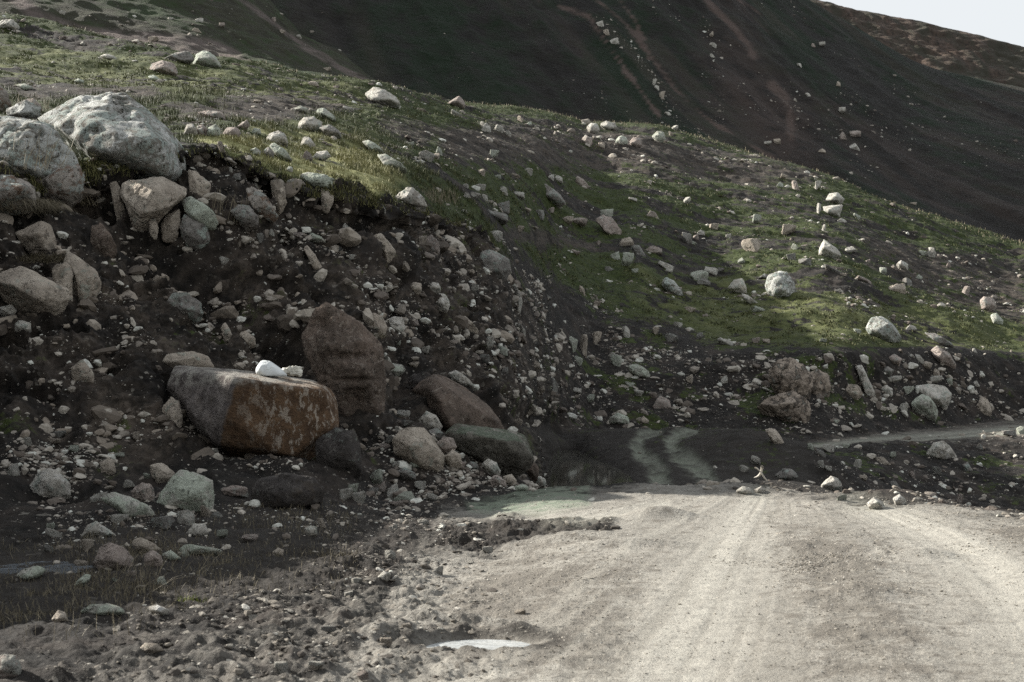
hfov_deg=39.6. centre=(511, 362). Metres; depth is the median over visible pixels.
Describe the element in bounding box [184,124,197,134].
boulder
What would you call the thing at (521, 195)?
rock
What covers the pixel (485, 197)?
rock
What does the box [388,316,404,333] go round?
boulder
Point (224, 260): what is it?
rock
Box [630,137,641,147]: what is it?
boulder
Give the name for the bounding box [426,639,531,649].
puddle water
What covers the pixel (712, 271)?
rock
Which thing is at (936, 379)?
rock
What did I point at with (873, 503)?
boulder
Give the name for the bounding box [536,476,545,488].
boulder
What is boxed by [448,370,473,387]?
boulder
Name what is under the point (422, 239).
rock
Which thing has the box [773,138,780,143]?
rock
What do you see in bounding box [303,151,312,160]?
rock
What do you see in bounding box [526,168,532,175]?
rock
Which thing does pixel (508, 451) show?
boulder
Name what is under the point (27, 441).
rock
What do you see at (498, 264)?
boulder
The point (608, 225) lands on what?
boulder
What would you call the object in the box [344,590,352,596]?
rock
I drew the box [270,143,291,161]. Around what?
boulder
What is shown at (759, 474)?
stick
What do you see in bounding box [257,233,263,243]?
rock
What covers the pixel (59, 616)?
boulder
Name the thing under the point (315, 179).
boulder
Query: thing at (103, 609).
boulder
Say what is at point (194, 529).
boulder
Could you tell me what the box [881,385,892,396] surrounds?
boulder
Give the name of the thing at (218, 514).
rock
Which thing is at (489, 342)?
rock
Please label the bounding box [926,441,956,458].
boulder
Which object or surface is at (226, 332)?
boulder
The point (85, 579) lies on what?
boulder
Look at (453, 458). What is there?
boulder
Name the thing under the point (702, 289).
hill grass
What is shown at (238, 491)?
boulder
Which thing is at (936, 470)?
rock
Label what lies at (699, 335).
rock
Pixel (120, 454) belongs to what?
rock
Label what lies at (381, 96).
boulder
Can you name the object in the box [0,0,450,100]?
hillside
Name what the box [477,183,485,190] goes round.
rock
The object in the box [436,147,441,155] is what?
rock
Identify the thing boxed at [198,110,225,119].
boulder
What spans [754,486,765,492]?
boulder
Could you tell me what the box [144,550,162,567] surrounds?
boulder
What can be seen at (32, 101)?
grass tuft
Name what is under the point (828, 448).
rock
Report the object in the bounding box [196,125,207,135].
boulder
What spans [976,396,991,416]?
boulder
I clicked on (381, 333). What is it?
grass tuft
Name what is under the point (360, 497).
rock
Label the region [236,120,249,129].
boulder
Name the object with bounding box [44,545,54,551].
rock
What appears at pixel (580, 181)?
rock
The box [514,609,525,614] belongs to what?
rock
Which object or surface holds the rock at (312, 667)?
on the ground at (674, 461)
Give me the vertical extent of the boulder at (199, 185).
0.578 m
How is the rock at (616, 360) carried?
on the ground at (674, 461)
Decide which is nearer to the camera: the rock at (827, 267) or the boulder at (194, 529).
the boulder at (194, 529)
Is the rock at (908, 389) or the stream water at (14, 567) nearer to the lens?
the stream water at (14, 567)
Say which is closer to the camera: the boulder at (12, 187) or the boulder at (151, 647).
the boulder at (151, 647)
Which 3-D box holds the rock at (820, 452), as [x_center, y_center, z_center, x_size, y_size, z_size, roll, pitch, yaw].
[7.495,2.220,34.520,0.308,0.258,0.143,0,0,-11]
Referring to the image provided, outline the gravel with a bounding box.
[13,479,1023,681]
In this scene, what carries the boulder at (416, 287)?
on the ground at (674, 461)
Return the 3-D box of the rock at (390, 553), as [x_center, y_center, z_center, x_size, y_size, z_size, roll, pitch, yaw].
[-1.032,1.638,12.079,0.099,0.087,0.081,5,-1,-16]
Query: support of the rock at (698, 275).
on the ground at (674, 461)
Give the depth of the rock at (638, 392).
49.95 m
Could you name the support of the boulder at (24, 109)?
on the ground at (674, 461)
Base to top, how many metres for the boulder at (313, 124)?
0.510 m
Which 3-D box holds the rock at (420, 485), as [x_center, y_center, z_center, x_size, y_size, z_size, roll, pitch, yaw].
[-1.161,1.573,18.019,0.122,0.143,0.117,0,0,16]
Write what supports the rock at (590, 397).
on the ground at (674, 461)
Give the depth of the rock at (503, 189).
54.95 m
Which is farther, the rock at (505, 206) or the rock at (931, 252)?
the rock at (931, 252)
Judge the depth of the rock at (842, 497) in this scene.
16.23 m
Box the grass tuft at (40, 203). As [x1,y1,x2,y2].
[0,197,76,216]
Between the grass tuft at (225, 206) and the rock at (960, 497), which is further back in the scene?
the rock at (960, 497)
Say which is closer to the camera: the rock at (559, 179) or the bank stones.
the bank stones
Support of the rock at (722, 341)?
on the ground at (674, 461)
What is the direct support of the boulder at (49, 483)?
on the ground at (674, 461)
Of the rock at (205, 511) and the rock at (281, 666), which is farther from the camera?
the rock at (205, 511)
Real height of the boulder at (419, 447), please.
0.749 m
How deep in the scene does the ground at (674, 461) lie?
20.02 m
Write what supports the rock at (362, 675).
on the ground at (674, 461)
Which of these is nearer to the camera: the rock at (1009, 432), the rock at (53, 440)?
the rock at (53, 440)
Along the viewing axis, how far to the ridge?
759.87 m
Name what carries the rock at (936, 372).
on the ground at (674, 461)
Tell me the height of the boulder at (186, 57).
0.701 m
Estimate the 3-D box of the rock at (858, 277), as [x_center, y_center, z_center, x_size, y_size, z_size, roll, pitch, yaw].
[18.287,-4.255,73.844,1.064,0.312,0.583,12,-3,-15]
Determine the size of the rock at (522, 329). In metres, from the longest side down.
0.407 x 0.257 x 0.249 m
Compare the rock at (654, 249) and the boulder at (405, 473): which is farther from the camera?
the rock at (654, 249)
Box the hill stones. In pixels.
[0,13,1023,370]
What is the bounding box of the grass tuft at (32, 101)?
[10,91,59,111]
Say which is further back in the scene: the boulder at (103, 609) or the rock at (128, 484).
the rock at (128, 484)
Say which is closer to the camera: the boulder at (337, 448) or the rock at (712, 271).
the boulder at (337, 448)
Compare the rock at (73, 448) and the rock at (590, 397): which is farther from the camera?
the rock at (590, 397)
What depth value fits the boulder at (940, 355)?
60.40 m
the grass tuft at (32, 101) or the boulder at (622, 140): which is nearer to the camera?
the grass tuft at (32, 101)
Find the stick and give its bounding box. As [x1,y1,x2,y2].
[754,465,763,477]
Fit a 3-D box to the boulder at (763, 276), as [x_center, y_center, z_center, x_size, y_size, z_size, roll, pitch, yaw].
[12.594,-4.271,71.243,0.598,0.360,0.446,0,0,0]
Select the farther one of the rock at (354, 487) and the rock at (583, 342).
the rock at (583, 342)
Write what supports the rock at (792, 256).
on the ground at (674, 461)
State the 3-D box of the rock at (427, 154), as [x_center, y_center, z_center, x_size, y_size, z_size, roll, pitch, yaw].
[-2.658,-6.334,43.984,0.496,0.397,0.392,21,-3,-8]
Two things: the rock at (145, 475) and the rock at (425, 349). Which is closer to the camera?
the rock at (145, 475)
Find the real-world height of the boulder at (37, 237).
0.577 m
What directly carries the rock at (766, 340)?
on the ground at (674, 461)
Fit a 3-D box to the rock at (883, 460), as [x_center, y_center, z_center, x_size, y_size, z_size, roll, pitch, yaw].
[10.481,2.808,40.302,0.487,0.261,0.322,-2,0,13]
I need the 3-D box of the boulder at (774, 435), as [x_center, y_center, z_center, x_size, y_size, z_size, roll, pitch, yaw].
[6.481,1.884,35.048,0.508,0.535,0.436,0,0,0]
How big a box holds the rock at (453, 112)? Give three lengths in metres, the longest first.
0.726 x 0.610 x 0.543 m
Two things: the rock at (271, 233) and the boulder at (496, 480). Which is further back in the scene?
the rock at (271, 233)
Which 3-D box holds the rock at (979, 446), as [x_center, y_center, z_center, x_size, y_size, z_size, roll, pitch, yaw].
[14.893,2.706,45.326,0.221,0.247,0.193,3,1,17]
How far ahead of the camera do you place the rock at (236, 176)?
22.42 m
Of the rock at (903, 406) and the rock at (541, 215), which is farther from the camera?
the rock at (541, 215)
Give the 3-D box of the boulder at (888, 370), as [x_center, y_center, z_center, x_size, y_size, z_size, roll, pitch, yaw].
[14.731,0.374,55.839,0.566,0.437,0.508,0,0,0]
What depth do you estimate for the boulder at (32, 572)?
10.32 m
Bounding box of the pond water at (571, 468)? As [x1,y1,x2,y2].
[545,450,632,486]
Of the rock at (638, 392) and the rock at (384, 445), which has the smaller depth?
the rock at (384, 445)
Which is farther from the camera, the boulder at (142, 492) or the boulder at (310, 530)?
the boulder at (142, 492)
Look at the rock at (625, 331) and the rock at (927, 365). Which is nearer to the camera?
the rock at (625, 331)
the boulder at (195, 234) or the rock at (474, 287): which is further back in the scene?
the rock at (474, 287)
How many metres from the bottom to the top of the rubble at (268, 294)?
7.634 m
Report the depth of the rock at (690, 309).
60.99 m
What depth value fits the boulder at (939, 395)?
57.18 m
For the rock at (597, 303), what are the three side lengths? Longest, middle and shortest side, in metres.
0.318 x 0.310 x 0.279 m
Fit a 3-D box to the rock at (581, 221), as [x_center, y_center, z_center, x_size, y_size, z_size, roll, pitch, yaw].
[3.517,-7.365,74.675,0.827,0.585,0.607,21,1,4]
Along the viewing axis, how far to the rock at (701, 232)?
84.29 m
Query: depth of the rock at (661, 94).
296.76 m
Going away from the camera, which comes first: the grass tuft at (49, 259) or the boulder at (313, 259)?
the grass tuft at (49, 259)
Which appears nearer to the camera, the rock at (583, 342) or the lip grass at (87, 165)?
the lip grass at (87, 165)
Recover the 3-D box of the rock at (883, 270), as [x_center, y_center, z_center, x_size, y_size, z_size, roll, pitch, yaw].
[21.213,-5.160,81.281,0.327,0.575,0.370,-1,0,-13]
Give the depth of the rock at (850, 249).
84.54 m
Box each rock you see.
[7,463,19,475]
[22,437,31,445]
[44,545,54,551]
[45,528,62,537]
[46,523,54,528]
[47,438,60,443]
[53,430,65,436]
[68,445,78,451]
[74,559,88,565]
[81,539,93,551]
[90,492,106,502]
[111,514,128,523]
[115,452,124,456]
[123,480,134,487]
[127,570,136,575]
[132,431,139,440]
[143,473,149,477]
[148,36,159,41]
[150,515,174,529]
[154,576,166,584]
[176,510,194,524]
[179,549,189,556]
[195,18,202,22]
[200,505,211,516]
[210,511,222,517]
[217,141,224,152]
[217,529,227,537]
[219,256,228,264]
[232,173,240,179]
[241,534,257,540]
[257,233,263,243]
[269,229,274,236]
[274,661,287,673]
[293,232,303,238]
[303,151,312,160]
[307,661,324,667]
[308,81,318,86]
[310,665,317,669]
[317,518,325,527]
[321,625,336,632]
[339,488,352,500]
[343,106,353,111]
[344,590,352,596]
[348,483,358,491]
[350,491,365,504]
[351,578,362,582]
[356,670,367,680]
[368,487,378,493]
[370,469,382,484]
[374,481,385,492]
[380,443,389,448]
[380,637,391,646]
[385,435,393,442]
[385,550,395,559]
[387,483,398,498]
[389,524,397,529]
[390,501,402,505]
[392,461,399,466]
[393,491,414,500]
[397,410,410,416]
[402,261,409,271]
[403,420,412,425]
[409,361,418,367]
[414,481,425,489]
[417,519,428,524]
[418,236,426,244]
[419,150,434,161]
[421,346,429,353]
[426,235,439,254]
[426,493,437,500]
[433,566,443,574]
[434,153,439,159]
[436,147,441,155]
[451,109,461,116]
[471,192,480,198]
[471,284,478,291]
[472,353,480,360]
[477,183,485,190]
[478,169,484,176]
[480,354,489,363]
[481,123,490,132]
[482,194,487,202]
[482,546,492,552]
[486,336,493,349]
[488,209,507,224]
[490,149,498,157]
[490,230,502,241]
[495,125,504,132]
[498,346,507,355]
[499,201,509,214]
[500,186,507,195]
[513,286,522,314]
[513,418,522,424]
[514,192,524,199]
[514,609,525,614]
[516,323,525,335]
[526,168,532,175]
[534,360,539,369]
[536,210,544,220]
[539,386,544,392]
[552,378,557,394]
[555,175,562,183]
[563,216,573,223]
[569,336,577,352]
[573,217,587,226]
[573,388,580,393]
[574,356,582,365]
[575,176,588,186]
[579,285,584,295]
[580,334,587,358]
[587,394,594,401]
[593,300,600,305]
[593,331,601,344]
[596,21,603,26]
[598,143,604,147]
[600,209,613,216]
[603,29,608,35]
[604,266,613,270]
[610,38,618,43]
[610,251,619,259]
[611,354,621,366]
[619,237,633,245]
[621,252,633,265]
[622,326,629,337]
[625,381,634,386]
[631,245,645,256]
[634,389,643,395]
[646,246,662,254]
[647,211,658,218]
[652,327,658,334]
[653,396,671,409]
[658,260,673,272]
[659,91,664,97]
[665,333,677,341]
[674,322,681,326]
[682,232,691,243]
[683,197,690,203]
[684,306,695,311]
[686,375,692,383]
[690,270,707,280]
[696,332,702,338]
[697,230,704,235]
[697,278,710,285]
[704,266,717,275]
[709,223,718,229]
[717,337,732,344]
[721,375,727,383]
[738,465,749,471]
[741,238,760,252]
[750,455,759,464]
[752,214,760,222]
[752,306,765,311]
[752,337,759,342]
[762,339,769,342]
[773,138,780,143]
[781,224,795,234]
[786,253,795,259]
[791,244,797,249]
[792,180,799,190]
[798,258,811,265]
[807,443,814,450]
[815,181,821,189]
[815,449,825,456]
[817,203,820,213]
[817,460,823,467]
[822,444,834,452]
[824,264,841,273]
[825,465,831,471]
[837,218,846,222]
[837,494,846,499]
[839,107,845,112]
[840,132,846,139]
[842,443,849,447]
[845,246,856,252]
[849,130,860,136]
[849,143,859,150]
[853,459,861,467]
[856,275,871,283]
[859,475,866,480]
[874,457,890,464]
[879,267,886,274]
[888,283,905,293]
[888,375,901,382]
[890,452,895,457]
[890,481,899,487]
[899,403,908,410]
[903,278,912,286]
[903,386,914,393]
[906,325,916,330]
[909,471,915,478]
[915,354,923,364]
[919,250,926,255]
[923,361,932,368]
[927,247,935,256]
[930,375,942,382]
[932,466,941,475]
[933,368,939,375]
[946,378,952,384]
[956,493,963,502]
[962,286,969,295]
[976,443,982,449]
[1001,430,1016,435]
[1016,426,1023,433]
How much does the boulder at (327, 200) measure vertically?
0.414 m
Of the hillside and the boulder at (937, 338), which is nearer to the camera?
the boulder at (937, 338)
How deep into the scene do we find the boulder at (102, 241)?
20.07 m
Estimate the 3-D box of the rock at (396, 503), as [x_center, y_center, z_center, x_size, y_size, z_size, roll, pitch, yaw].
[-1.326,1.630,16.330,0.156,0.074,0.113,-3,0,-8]
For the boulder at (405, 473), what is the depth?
18.08 m
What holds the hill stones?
on the ground at (674, 461)
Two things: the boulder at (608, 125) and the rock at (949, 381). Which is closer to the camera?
the rock at (949, 381)
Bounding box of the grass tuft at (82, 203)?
[74,195,97,206]
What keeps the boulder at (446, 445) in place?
on the ground at (674, 461)
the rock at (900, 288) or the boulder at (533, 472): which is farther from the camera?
the rock at (900, 288)
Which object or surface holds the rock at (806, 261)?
on the ground at (674, 461)
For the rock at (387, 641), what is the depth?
7.95 m
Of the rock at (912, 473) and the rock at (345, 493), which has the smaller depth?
the rock at (345, 493)
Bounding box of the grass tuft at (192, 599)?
[175,592,208,602]
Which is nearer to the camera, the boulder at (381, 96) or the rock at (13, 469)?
the rock at (13, 469)
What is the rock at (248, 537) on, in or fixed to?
on the ground at (674, 461)
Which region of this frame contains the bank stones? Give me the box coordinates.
[0,166,536,485]
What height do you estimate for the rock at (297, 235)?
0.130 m
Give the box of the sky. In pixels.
[821,0,1023,46]
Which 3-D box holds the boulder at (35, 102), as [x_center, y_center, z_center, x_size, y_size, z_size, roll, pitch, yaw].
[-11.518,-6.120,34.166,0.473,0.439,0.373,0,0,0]
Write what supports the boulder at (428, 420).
on the ground at (674, 461)
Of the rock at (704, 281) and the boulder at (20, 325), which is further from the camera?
the rock at (704, 281)
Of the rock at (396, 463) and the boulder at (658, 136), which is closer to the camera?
the rock at (396, 463)
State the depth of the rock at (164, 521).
13.02 m
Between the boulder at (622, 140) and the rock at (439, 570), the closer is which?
the rock at (439, 570)
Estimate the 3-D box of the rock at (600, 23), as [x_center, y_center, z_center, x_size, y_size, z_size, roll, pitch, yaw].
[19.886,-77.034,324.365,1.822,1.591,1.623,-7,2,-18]
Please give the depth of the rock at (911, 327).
64.63 m
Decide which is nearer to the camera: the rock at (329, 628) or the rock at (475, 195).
the rock at (329, 628)
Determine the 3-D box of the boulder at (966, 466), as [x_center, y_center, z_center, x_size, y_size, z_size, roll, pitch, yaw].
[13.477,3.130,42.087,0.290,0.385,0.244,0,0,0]
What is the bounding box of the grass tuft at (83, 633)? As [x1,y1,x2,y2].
[18,610,162,644]
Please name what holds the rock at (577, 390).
on the ground at (674, 461)
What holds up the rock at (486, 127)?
on the ground at (674, 461)
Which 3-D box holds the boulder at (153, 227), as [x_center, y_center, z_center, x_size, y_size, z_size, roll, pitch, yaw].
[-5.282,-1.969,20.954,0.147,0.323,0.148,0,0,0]
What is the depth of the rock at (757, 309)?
62.15 m
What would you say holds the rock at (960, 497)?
on the ground at (674, 461)
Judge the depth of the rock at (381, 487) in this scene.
17.20 m
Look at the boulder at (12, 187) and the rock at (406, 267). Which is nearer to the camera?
the boulder at (12, 187)
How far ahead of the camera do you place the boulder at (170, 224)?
21.09 m
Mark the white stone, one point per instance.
(266, 368)
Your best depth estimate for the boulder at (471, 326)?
26.88 m
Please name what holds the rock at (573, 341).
on the ground at (674, 461)
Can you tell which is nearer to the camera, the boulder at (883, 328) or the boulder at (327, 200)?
the boulder at (327, 200)
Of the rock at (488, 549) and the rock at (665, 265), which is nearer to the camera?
the rock at (488, 549)
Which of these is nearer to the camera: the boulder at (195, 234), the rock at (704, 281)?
the boulder at (195, 234)
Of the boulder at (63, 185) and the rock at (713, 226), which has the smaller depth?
the boulder at (63, 185)
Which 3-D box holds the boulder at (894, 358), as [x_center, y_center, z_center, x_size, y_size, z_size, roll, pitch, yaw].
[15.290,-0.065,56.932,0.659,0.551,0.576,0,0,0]
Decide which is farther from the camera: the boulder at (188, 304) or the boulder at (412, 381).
the boulder at (412, 381)
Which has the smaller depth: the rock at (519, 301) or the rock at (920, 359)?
the rock at (519, 301)
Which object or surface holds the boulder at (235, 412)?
on the ground at (674, 461)
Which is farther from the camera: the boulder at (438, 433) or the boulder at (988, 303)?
the boulder at (988, 303)
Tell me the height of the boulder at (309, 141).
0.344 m
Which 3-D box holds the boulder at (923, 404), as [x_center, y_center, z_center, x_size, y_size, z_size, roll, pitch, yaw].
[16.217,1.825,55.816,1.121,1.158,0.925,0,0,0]
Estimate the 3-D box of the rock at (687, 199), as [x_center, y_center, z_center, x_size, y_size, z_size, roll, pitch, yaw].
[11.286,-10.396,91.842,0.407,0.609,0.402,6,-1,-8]
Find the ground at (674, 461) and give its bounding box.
[0,13,1023,681]
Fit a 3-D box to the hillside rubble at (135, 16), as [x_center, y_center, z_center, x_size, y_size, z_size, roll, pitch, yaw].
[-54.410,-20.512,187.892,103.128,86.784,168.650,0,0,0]
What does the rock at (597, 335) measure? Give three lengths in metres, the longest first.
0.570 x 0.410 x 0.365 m
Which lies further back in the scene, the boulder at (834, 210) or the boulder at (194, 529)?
the boulder at (834, 210)
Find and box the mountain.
[271,0,1023,242]
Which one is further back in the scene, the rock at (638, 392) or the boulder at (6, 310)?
the rock at (638, 392)
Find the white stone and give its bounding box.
[256,360,286,376]
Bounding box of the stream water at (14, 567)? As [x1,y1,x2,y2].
[0,561,92,573]
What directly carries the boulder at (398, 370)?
on the ground at (674, 461)
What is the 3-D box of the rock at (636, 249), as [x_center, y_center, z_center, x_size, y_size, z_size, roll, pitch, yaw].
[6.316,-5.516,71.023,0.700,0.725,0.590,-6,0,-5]
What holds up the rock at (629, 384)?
on the ground at (674, 461)
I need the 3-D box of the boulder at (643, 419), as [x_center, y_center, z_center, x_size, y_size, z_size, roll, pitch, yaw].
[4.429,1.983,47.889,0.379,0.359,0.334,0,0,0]
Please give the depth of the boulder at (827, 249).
78.90 m
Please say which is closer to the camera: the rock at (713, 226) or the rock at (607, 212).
the rock at (607, 212)
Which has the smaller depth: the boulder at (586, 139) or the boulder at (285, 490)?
the boulder at (285, 490)
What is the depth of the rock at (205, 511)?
13.75 m
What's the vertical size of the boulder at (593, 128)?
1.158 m
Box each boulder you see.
[0,19,19,29]
[0,85,11,111]
[0,116,78,178]
[0,174,35,215]
[0,266,69,314]
[0,305,16,316]
[0,654,21,678]
[6,100,40,117]
[15,221,56,256]
[15,320,30,332]
[16,566,45,579]
[17,83,33,89]
[23,98,41,112]
[30,468,70,498]
[38,92,185,182]
[40,163,84,207]
[52,262,73,301]
[52,610,67,621]
[63,252,101,299]
[71,359,93,382]
[74,78,83,83]
[75,574,90,585]
[80,521,115,537]
[80,603,124,614]
[90,223,116,258]
[93,542,133,568]
[100,457,115,474]
[101,54,116,59]
[101,492,154,516]
[110,181,124,220]
[120,177,186,231]
[131,482,154,501]
[132,537,160,551]
[140,643,163,652]
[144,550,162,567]
[148,75,158,80]
[148,605,168,614]
[149,218,158,239]
[150,60,177,75]
[150,463,174,483]
[157,470,214,511]
[161,209,179,243]
[162,396,182,427]
[162,550,180,559]
[163,351,213,367]
[164,51,193,63]
[166,365,338,459]
[167,292,202,324]
[179,544,221,555]
[180,214,209,250]
[182,196,217,229]
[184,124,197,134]
[186,523,208,535]
[188,170,210,197]
[193,50,220,67]
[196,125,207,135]
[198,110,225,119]
[207,124,219,136]
[221,323,231,343]
[221,485,248,497]
[223,127,241,137]
[230,205,258,231]
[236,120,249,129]
[239,331,255,348]
[246,186,278,222]
[249,147,260,155]
[251,472,324,508]
[252,128,260,134]
[262,147,273,158]
[266,130,287,146]
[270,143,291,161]
[270,179,286,214]
[272,547,283,554]
[295,105,307,112]
[298,116,322,131]
[300,172,333,187]
[301,137,315,147]
[301,302,386,416]
[304,245,321,269]
[304,526,317,536]
[309,233,324,242]
[312,151,330,160]
[315,427,362,481]
[317,108,335,121]
[320,124,340,138]
[320,189,333,213]
[362,140,383,153]
[365,87,399,108]
[372,313,386,335]
[374,233,395,263]
[377,154,406,173]
[378,571,390,580]
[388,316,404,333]
[390,363,404,376]
[392,427,444,471]
[395,187,427,212]
[397,467,415,479]
[400,372,430,388]
[411,282,421,294]
[412,374,503,429]
[416,584,424,589]
[418,411,442,430]
[429,428,443,440]
[430,282,440,293]
[435,293,449,312]
[436,437,456,454]
[445,424,533,477]
[445,449,461,468]
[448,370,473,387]
[449,96,464,108]
[464,316,478,333]
[467,461,478,469]
[479,250,510,283]
[482,459,500,475]
[490,475,506,487]
[503,474,516,486]
[515,484,528,490]
[526,462,538,481]
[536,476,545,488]
[545,184,565,208]
[582,135,591,144]
[587,123,599,133]
[595,214,621,234]
[601,121,616,129]
[609,413,629,423]
[616,136,627,144]
[628,364,649,377]
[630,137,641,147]
[639,416,648,423]
[652,131,664,142]
[662,277,682,295]
[728,278,746,293]
[736,486,753,493]
[741,293,757,303]
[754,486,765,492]
[757,390,811,422]
[758,274,767,278]
[765,271,796,297]
[765,428,783,443]
[768,357,812,398]
[775,468,797,478]
[810,368,830,396]
[819,240,840,259]
[821,476,841,490]
[823,205,842,216]
[826,192,844,203]
[846,384,862,399]
[855,365,875,396]
[866,316,900,342]
[867,497,884,508]
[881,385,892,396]
[884,366,893,375]
[889,354,901,365]
[893,494,905,504]
[897,260,907,269]
[911,394,937,421]
[916,384,951,409]
[925,332,953,346]
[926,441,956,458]
[931,346,955,368]
[963,462,971,471]
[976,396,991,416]
[980,296,995,310]
[991,313,1002,323]
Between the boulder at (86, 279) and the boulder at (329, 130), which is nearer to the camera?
the boulder at (86, 279)
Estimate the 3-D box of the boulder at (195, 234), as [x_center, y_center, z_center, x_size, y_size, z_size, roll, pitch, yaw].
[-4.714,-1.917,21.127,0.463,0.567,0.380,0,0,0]
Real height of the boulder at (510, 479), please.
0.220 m
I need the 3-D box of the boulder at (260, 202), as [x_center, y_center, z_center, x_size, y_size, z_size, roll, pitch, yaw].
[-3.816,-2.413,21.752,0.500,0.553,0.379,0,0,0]
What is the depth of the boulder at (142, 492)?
14.00 m
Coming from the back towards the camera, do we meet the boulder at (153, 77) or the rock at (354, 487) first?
the boulder at (153, 77)
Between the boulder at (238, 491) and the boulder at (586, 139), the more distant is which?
the boulder at (586, 139)
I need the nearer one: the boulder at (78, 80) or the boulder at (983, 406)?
the boulder at (78, 80)
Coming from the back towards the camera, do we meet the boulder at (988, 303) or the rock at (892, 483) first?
the boulder at (988, 303)
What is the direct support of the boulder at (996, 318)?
on the ground at (674, 461)
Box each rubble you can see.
[0,148,1023,587]
[15,0,335,52]
[310,0,1023,179]
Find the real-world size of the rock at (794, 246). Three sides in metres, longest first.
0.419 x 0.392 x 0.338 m
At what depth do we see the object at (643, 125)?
122.75 m
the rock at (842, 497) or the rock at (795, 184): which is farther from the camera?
the rock at (795, 184)
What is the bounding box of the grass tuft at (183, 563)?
[124,545,224,574]
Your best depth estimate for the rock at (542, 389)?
35.34 m
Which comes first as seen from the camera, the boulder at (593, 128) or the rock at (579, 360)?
the rock at (579, 360)
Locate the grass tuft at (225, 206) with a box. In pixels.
[214,191,249,223]
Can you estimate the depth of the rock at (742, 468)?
32.73 m
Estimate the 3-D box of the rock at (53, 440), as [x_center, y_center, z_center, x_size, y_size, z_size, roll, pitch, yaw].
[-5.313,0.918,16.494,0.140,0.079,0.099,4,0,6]
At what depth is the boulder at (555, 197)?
73.60 m
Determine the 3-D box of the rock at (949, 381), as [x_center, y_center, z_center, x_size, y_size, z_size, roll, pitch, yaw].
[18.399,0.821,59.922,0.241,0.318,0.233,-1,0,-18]
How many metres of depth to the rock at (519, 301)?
35.23 m
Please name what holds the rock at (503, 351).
on the ground at (674, 461)
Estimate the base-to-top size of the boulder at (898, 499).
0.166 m
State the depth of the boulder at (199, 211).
21.04 m
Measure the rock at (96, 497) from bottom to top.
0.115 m
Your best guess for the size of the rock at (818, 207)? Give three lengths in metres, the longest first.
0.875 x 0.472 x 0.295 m
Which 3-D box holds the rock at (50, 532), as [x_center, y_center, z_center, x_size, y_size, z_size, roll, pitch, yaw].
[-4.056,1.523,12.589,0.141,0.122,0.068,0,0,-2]
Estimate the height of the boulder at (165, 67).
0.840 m
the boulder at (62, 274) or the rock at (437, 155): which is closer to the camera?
the boulder at (62, 274)
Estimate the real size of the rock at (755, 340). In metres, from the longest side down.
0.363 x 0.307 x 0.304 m
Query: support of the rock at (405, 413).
on the bank stones
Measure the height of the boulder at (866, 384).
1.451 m
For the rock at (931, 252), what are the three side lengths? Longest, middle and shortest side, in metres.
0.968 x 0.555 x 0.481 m
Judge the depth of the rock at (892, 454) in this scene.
41.36 m
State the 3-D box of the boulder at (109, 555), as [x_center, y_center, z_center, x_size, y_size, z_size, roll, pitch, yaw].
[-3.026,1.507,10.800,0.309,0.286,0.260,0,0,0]
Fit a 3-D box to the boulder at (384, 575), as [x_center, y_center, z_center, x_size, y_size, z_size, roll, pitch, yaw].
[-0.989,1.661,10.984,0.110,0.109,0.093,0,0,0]
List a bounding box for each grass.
[0,11,1023,363]
[0,79,538,308]
[0,142,529,300]
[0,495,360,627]
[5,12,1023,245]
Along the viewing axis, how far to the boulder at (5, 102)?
32.08 m
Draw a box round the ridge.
[810,0,1023,87]
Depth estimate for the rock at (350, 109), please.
56.62 m
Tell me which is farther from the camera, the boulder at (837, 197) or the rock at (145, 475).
the boulder at (837, 197)
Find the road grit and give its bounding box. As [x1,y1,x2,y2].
[10,483,1023,681]
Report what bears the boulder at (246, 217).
on the ground at (674, 461)
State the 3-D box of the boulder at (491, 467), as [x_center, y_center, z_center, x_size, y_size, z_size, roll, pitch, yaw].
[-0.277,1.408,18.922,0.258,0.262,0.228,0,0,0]
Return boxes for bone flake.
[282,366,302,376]
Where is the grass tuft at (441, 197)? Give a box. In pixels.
[422,183,458,204]
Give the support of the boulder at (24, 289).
on the ground at (674, 461)
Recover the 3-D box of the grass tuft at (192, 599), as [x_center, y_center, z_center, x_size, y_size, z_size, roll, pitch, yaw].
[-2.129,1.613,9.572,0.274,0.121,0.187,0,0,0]
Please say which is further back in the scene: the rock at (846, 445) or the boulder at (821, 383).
the boulder at (821, 383)
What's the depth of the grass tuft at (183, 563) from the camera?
10.70 m
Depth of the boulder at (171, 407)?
17.10 m
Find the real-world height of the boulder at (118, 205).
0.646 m
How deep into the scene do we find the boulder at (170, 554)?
11.23 m
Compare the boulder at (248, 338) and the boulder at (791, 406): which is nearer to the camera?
the boulder at (248, 338)
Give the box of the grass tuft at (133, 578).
[59,553,193,594]
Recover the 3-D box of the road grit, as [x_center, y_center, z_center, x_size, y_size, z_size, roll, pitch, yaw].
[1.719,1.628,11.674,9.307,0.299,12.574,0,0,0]
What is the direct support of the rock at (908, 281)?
on the ground at (674, 461)
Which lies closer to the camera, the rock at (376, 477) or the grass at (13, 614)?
the grass at (13, 614)
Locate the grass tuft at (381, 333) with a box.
[371,331,389,338]
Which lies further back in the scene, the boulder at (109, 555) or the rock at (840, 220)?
the rock at (840, 220)
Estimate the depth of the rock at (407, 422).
19.43 m
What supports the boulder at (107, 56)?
on the ground at (674, 461)
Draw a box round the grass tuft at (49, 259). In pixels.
[11,250,66,264]
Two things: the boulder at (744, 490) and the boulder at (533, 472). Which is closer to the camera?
the boulder at (744, 490)
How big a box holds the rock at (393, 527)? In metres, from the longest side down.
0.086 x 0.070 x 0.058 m
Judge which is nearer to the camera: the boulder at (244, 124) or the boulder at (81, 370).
the boulder at (81, 370)

